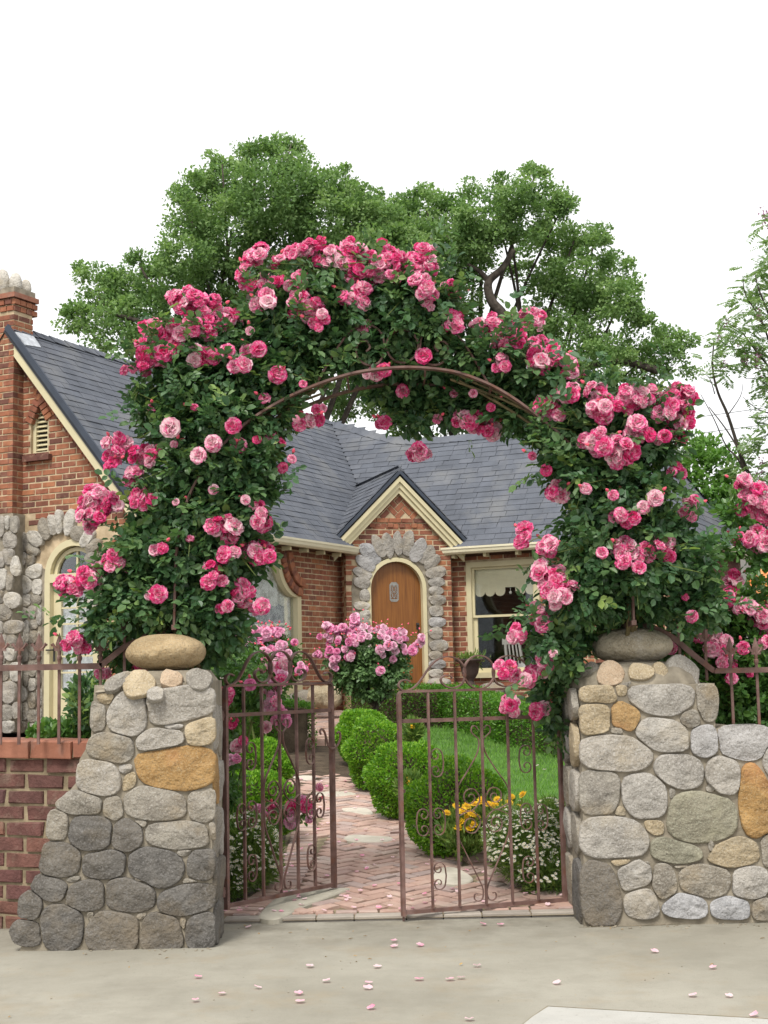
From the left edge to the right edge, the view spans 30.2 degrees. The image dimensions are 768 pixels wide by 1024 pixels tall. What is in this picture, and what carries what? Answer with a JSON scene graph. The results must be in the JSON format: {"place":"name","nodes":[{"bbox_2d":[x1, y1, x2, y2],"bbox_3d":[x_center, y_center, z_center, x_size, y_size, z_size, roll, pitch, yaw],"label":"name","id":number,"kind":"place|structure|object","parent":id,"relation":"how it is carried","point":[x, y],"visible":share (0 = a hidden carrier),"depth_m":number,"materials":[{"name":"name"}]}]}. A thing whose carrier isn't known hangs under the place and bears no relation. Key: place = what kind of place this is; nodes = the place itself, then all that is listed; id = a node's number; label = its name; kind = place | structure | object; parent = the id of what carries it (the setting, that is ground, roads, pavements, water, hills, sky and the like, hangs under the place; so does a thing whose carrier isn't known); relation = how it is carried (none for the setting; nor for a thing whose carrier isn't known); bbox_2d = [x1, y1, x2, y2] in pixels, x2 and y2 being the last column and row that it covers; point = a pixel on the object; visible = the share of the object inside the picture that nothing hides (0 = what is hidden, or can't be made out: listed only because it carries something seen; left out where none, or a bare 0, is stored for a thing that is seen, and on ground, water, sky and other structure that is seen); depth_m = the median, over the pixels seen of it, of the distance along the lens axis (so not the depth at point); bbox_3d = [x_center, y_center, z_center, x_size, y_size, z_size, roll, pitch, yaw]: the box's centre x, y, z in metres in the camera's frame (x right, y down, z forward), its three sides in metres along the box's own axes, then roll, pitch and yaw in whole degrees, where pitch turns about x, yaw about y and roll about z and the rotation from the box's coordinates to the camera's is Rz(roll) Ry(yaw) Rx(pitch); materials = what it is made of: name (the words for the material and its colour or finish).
{"place":"outdoors","nodes":[
{"label":"outdoors","id":0,"kind":"place"},
{"bbox_2d":[2,727,559,921],"bbox_3d":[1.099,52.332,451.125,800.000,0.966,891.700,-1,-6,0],"label":"garden ground","id":1,"kind":"structure","parent":0,"point":[322,761],"depth_m":16.34,"materials":[{"name":"soil"}]},
{"bbox_2d":[0,737,88,928],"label":"brick wall","id":2,"kind":"structure","parent":1,"relation":"on","point":[38,781],"depth_m":9.02,"materials":[{"name":"red brick"}]},
{"bbox_2d":[0,620,172,744],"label":"iron fence","id":3,"kind":"object","parent":2,"relation":"on","point":[19,647],"visible":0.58,"depth_m":8.95,"materials":[{"name":"brown metal"}]},
{"bbox_2d":[24,715,90,738],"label":"leafy plant","id":4,"kind":"object","parent":1,"relation":"on","point":[48,727],"visible":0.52,"depth_m":9.42,"materials":[{"name":"green plant"}]},
{"bbox_2d":[61,669,104,737],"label":"leafy plant","id":5,"kind":"object","parent":1,"relation":"on","point":[89,681],"visible":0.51,"depth_m":9.46,"materials":[{"name":"green plant"}]},
{"bbox_2d":[16,230,418,684],"bbox_3d":[-0.993,0.384,9.048,2.517,4.401,1.041,-1,-6,0],"label":"climbing rose","id":6,"kind":"object","parent":1,"relation":"on","point":[239,366],"visible":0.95,"depth_m":8.93,"materials":[{"name":"green plant"}]},
{"bbox_2d":[50,130,444,423],"bbox_3d":[-3.434,-2.869,36.884,10.226,15.508,5.171,-1,-6,0],"label":"oak tree","id":7,"kind":"object","parent":1,"relation":"on","point":[350,202],"visible":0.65,"depth_m":36.50,"materials":[{"name":"green plant"}]},
{"bbox_2d":[229,806,287,902],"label":"daisy clump","id":8,"kind":"object","parent":1,"relation":"on","point":[236,853],"visible":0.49,"depth_m":9.70,"materials":[{"name":"green plant"}]},
{"bbox_2d":[229,735,294,779],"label":"box bush","id":9,"kind":"object","parent":1,"relation":"on","point":[270,747],"visible":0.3,"depth_m":13.84,"materials":[{"name":"green plant"}]},
{"bbox_2d":[236,768,295,835],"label":"box bush","id":10,"kind":"object","parent":1,"relation":"on","point":[253,786],"visible":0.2,"depth_m":11.51,"materials":[{"name":"green plant"}]},
{"bbox_2d":[210,642,324,830],"bbox_3d":[-0.876,1.796,10.318,0.880,1.745,0.940,-1,-6,0],"label":"rose bush","id":11,"kind":"object","parent":1,"relation":"on","point":[252,701],"visible":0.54,"depth_m":10.13,"materials":[{"name":"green plant"}]},
{"bbox_2d":[235,620,309,739],"bbox_3d":[-1.464,2.116,17.153,1.177,1.620,0.828,-1,-6,0],"label":"rose bush","id":12,"kind":"object","parent":1,"relation":"on","point":[276,636],"visible":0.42,"depth_m":17.06,"materials":[{"name":"pink plant"}]},
{"bbox_2d":[235,697,317,752],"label":"box hedge","id":13,"kind":"object","parent":1,"relation":"on","point":[304,726],"visible":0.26,"depth_m":17.64,"materials":[{"name":"plant"}]},
{"bbox_2d":[335,707,388,761],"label":"box bush","id":14,"kind":"object","parent":1,"relation":"on","point":[347,719],"visible":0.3,"depth_m":16.09,"materials":[{"name":"green plant"}]},
{"bbox_2d":[309,609,431,710],"bbox_3d":[-0.205,2.160,19.142,1.286,1.726,1.198,5,-9,-41],"label":"rose tree","id":15,"kind":"object","parent":1,"relation":"on","point":[356,664],"visible":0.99,"depth_m":18.99,"materials":[{"name":"pink plant"}]},
{"bbox_2d":[0,269,746,733],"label":"brick cottage","id":16,"kind":"structure","parent":1,"relation":"on","point":[378,529],"depth_m":22.23,"materials":[{"name":"red brick"}]},
{"bbox_2d":[44,539,104,718],"bbox_3d":[-3.945,1.513,18.255,0.937,2.339,0.219,-4,-7,26],"label":"arched window","id":17,"kind":"structure","parent":16,"relation":"in","point":[57,557],"depth_m":18.37,"materials":[{"name":"beige paint"}]},
{"bbox_2d":[220,552,302,695],"bbox_3d":[-1.833,1.580,20.175,0.240,2.112,2.726,-4,-7,27],"label":"lace window","id":18,"kind":"structure","parent":16,"relation":"in","point":[285,605],"depth_m":20.97,"materials":[{"name":"white fabric"}]},
{"bbox_2d":[371,562,422,682],"bbox_3d":[0.186,1.749,22.514,0.861,1.921,0.107,1,-7,-18],"label":"front door","id":19,"kind":"structure","parent":16,"relation":"in","point":[395,587],"depth_m":22.57,"materials":[{"name":"brown wood"}]},
{"bbox_2d":[427,678,450,683],"bbox_3d":[0.860,2.675,22.184,0.412,0.174,0.344,-1,-6,0],"label":"edging stone","id":20,"kind":"object","parent":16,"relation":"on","point":[437,681],"visible":0.4,"depth_m":22.09,"materials":[{"name":"beige stone"}]},
{"bbox_2d":[454,647,490,685],"bbox_3d":[1.335,2.435,22.160,0.568,0.666,0.633,-4,-7,22],"label":"garden urn","id":21,"kind":"object","parent":16,"relation":"on","point":[473,666],"visible":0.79,"depth_m":22.06,"materials":[{"name":"metal"}]},
{"bbox_2d":[466,559,539,677],"bbox_3d":[1.921,1.703,22.665,1.327,1.855,0.206,-4,-7,27],"label":"sash window","id":22,"kind":"structure","parent":16,"relation":"in","point":[490,578],"depth_m":22.84,"materials":[{"name":"beige paint"}]},
{"bbox_2d":[502,639,523,663],"bbox_3d":[2.255,2.636,23.264,0.490,1.180,0.440,-4,-7,27],"label":"garden chair","id":23,"kind":"object","parent":16,"relation":"on","point":[505,642],"visible":0.14,"depth_m":23.17,"materials":[{"name":"white paint"}]},
{"bbox_2d":[340,715,422,789],"bbox_3d":[-0.020,2.433,14.414,0.862,0.773,0.884,-1,-6,0],"label":"box bush","id":24,"kind":"object","parent":1,"relation":"on","point":[360,745],"visible":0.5,"depth_m":14.20,"materials":[{"name":"green plant"}]},
{"bbox_2d":[361,739,443,818],"bbox_3d":[0.206,2.394,12.716,0.837,0.714,0.861,-1,-6,0],"label":"box bush","id":25,"kind":"object","parent":1,"relation":"on","point":[380,772],"visible":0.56,"depth_m":12.52,"materials":[{"name":"green plant"}]},
{"bbox_2d":[391,766,421,799],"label":"marigold plant","id":26,"kind":"object","parent":1,"relation":"on","point":[409,775],"visible":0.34,"depth_m":11.66,"materials":[{"name":"green plant"}]},
{"bbox_2d":[402,715,425,741],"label":"marigold plant","id":27,"kind":"object","parent":1,"relation":"on","point":[412,732],"visible":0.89,"depth_m":13.75,"materials":[{"name":"green plant"}]},
{"bbox_2d":[344,682,556,756],"bbox_3d":[1.317,2.690,18.778,1.526,0.976,5.653,2,-7,-30],"label":"box hedge","id":28,"kind":"object","parent":1,"relation":"on","point":[467,705],"visible":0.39,"depth_m":18.95,"materials":[{"name":"plant"}]},
{"bbox_2d":[403,753,507,858],"bbox_3d":[0.543,2.283,11.062,0.854,0.797,0.882,-1,-6,0],"label":"box bush","id":29,"kind":"object","parent":1,"relation":"on","point":[443,791],"visible":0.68,"depth_m":10.85,"materials":[{"name":"green plant"}]},
{"bbox_2d":[429,801,488,861],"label":"marigold plant","id":30,"kind":"object","parent":1,"relation":"on","point":[471,840],"visible":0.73,"depth_m":10.42,"materials":[{"name":"green plant"}]},
{"bbox_2d":[480,682,505,692],"bbox_3d":[1.697,2.768,22.165,0.462,0.228,0.329,-1,-6,0],"label":"edging stone","id":31,"kind":"object","parent":1,"relation":"on","point":[493,685],"visible":0.25,"depth_m":22.07,"materials":[{"name":"beige stone"}]},
{"bbox_2d":[421,724,564,875],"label":"lawn","id":32,"kind":"structure","parent":1,"relation":"on","point":[442,739],"depth_m":16.08,"materials":[{"name":"green plant"}]},
{"bbox_2d":[469,791,530,837],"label":"marigold plant","id":33,"kind":"object","parent":1,"relation":"on","point":[513,798],"visible":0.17,"depth_m":10.50,"materials":[{"name":"yellow plant"}]},
{"bbox_2d":[323,160,704,438],"bbox_3d":[3.622,-2.502,39.058,10.730,14.969,4.896,-1,-6,0],"label":"oak tree","id":34,"kind":"object","parent":1,"relation":"on","point":[478,239],"visible":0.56,"depth_m":38.71,"materials":[{"name":"green plant"}]},
{"bbox_2d":[478,792,565,894],"bbox_3d":[1.015,2.304,9.851,0.724,0.720,0.904,-1,-6,0],"label":"daisy clump","id":35,"kind":"object","parent":1,"relation":"on","point":[523,840],"visible":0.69,"depth_m":9.64,"materials":[{"name":"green plant"}]},
{"bbox_2d":[311,215,767,760],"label":"climbing rose","id":36,"kind":"object","parent":1,"relation":"on","point":[622,518],"visible":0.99,"depth_m":8.97,"materials":[{"name":"green plant"}]},
{"bbox_2d":[560,628,737,926],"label":"stone pillar","id":37,"kind":"structure","parent":1,"relation":"on","point":[650,817],"depth_m":8.71,"materials":[{"name":"grey stone"}]},
{"bbox_2d":[171,324,636,669],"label":"rose arch","id":38,"kind":"structure","parent":37,"relation":"on","point":[632,622],"depth_m":9.01,"materials":[{"name":"metal"}]},
{"bbox_2d":[390,655,567,920],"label":"iron gate","id":39,"kind":"structure","parent":37,"relation":"attached to","point":[401,791],"depth_m":9.16,"materials":[{"name":"brown metal"}]},
{"bbox_2d":[664,471,767,726],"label":"rose bush","id":40,"kind":"object","parent":1,"relation":"on","point":[751,623],"visible":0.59,"depth_m":9.76,"materials":[{"name":"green plant"}]},
{"bbox_2d":[675,429,764,533],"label":"young tree","id":41,"kind":"object","parent":1,"relation":"on","point":[709,457],"visible":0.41,"depth_m":43.41,"materials":[{"name":"green plant"}]},
{"bbox_2d":[689,206,767,528],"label":"locust tree","id":42,"kind":"object","parent":1,"relation":"on","point":[742,353],"visible":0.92,"depth_m":24.26,"materials":[{"name":"green plant"}]},
{"bbox_2d":[704,724,767,923],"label":"stone wall","id":43,"kind":"structure","parent":1,"relation":"on","point":[736,769],"depth_m":8.67,"materials":[{"name":"grey stone"}]},
{"bbox_2d":[636,622,767,724],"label":"iron fence","id":44,"kind":"object","parent":43,"relation":"on","point":[755,650],"visible":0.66,"depth_m":9.23,"materials":[{"name":"brown metal"}]},
{"bbox_2d":[740,552,765,644],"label":"boundary wall","id":45,"kind":"structure","parent":1,"relation":"on","point":[743,563],"depth_m":26.04,"materials":[{"name":"grey stone"}]},
{"bbox_2d":[298,690,308,707],"bbox_3d":[-1.170,2.722,20.737,0.442,0.264,0.353,-1,-6,0],"label":"edging stone","id":46,"kind":"object","parent":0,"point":[302,694],"visible":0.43,"depth_m":20.58,"materials":[{"name":"grey stone"}]},
{"bbox_2d":[307,686,323,706],"bbox_3d":[-0.992,2.690,20.737,0.368,0.318,0.371,-1,-6,0],"label":"edging stone","id":47,"kind":"object","parent":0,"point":[318,698],"visible":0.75,"depth_m":20.59,"materials":[{"name":"beige stone"}]},
{"bbox_2d":[0,917,767,1023],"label":"pavement","id":48,"kind":"structure","parent":0,"point":[525,963],"depth_m":7.36,"materials":[{"name":"concrete"}]},
{"bbox_2d":[9,634,225,950],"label":"stone pillar","id":49,"kind":"structure","parent":48,"relation":"on","point":[133,857],"depth_m":8.28,"materials":[{"name":"grey stone"}]},
{"bbox_2d":[363,984,372,988],"bbox_3d":[-0.079,2.345,7.026,0.048,0.008,0.038,2,6,-30],"label":"fallen petal","id":50,"kind":"object","parent":48,"relation":"on","point":[368,986],"visible":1,"depth_m":7.03,"materials":[{"name":"pink plant"}]},
{"bbox_2d":[524,1006,767,1023],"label":"pavement slab","id":51,"kind":"structure","parent":48,"relation":"in","point":[555,1015],"depth_m":6.32,"materials":[{"name":"concrete"}]},
{"bbox_2d":[0,0,767,514],"label":"sky","id":52,"kind":"structure","parent":0,"point":[654,113],"materials":[{"name":"white"}]},
{"bbox_2d":[224,710,573,924],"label":"path","id":53,"kind":"structure","parent":0,"point":[365,825],"depth_m":10.05,"materials":[{"name":"brick"}]},
{"bbox_2d":[317,686,341,708],"bbox_3d":[-0.831,2.704,20.738,0.446,0.343,0.302,-1,-6,0],"label":"edging stone","id":54,"kind":"object","parent":53,"relation":"on","point":[337,699],"visible":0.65,"depth_m":20.62,"materials":[{"name":"beige stone"}]},
{"bbox_2d":[743,567,767,603],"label":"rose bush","id":55,"kind":"object","parent":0,"point":[763,574],"visible":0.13,"depth_m":17.21,"materials":[{"name":"green plant"}]},
{"bbox_3d":[-1.088,1.952,9.002,0.074,1.300,0.024,-1,-6,0],"label":"hinge post","id":56,"kind":"object","parent":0,"visible":0},
{"bbox_2d":[222,650,341,909],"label":"iron gate","id":57,"kind":"structure","parent":56,"relation":"attached to","point":[332,747],"depth_m":9.43,"materials":[{"name":"brown metal"}]}
]}

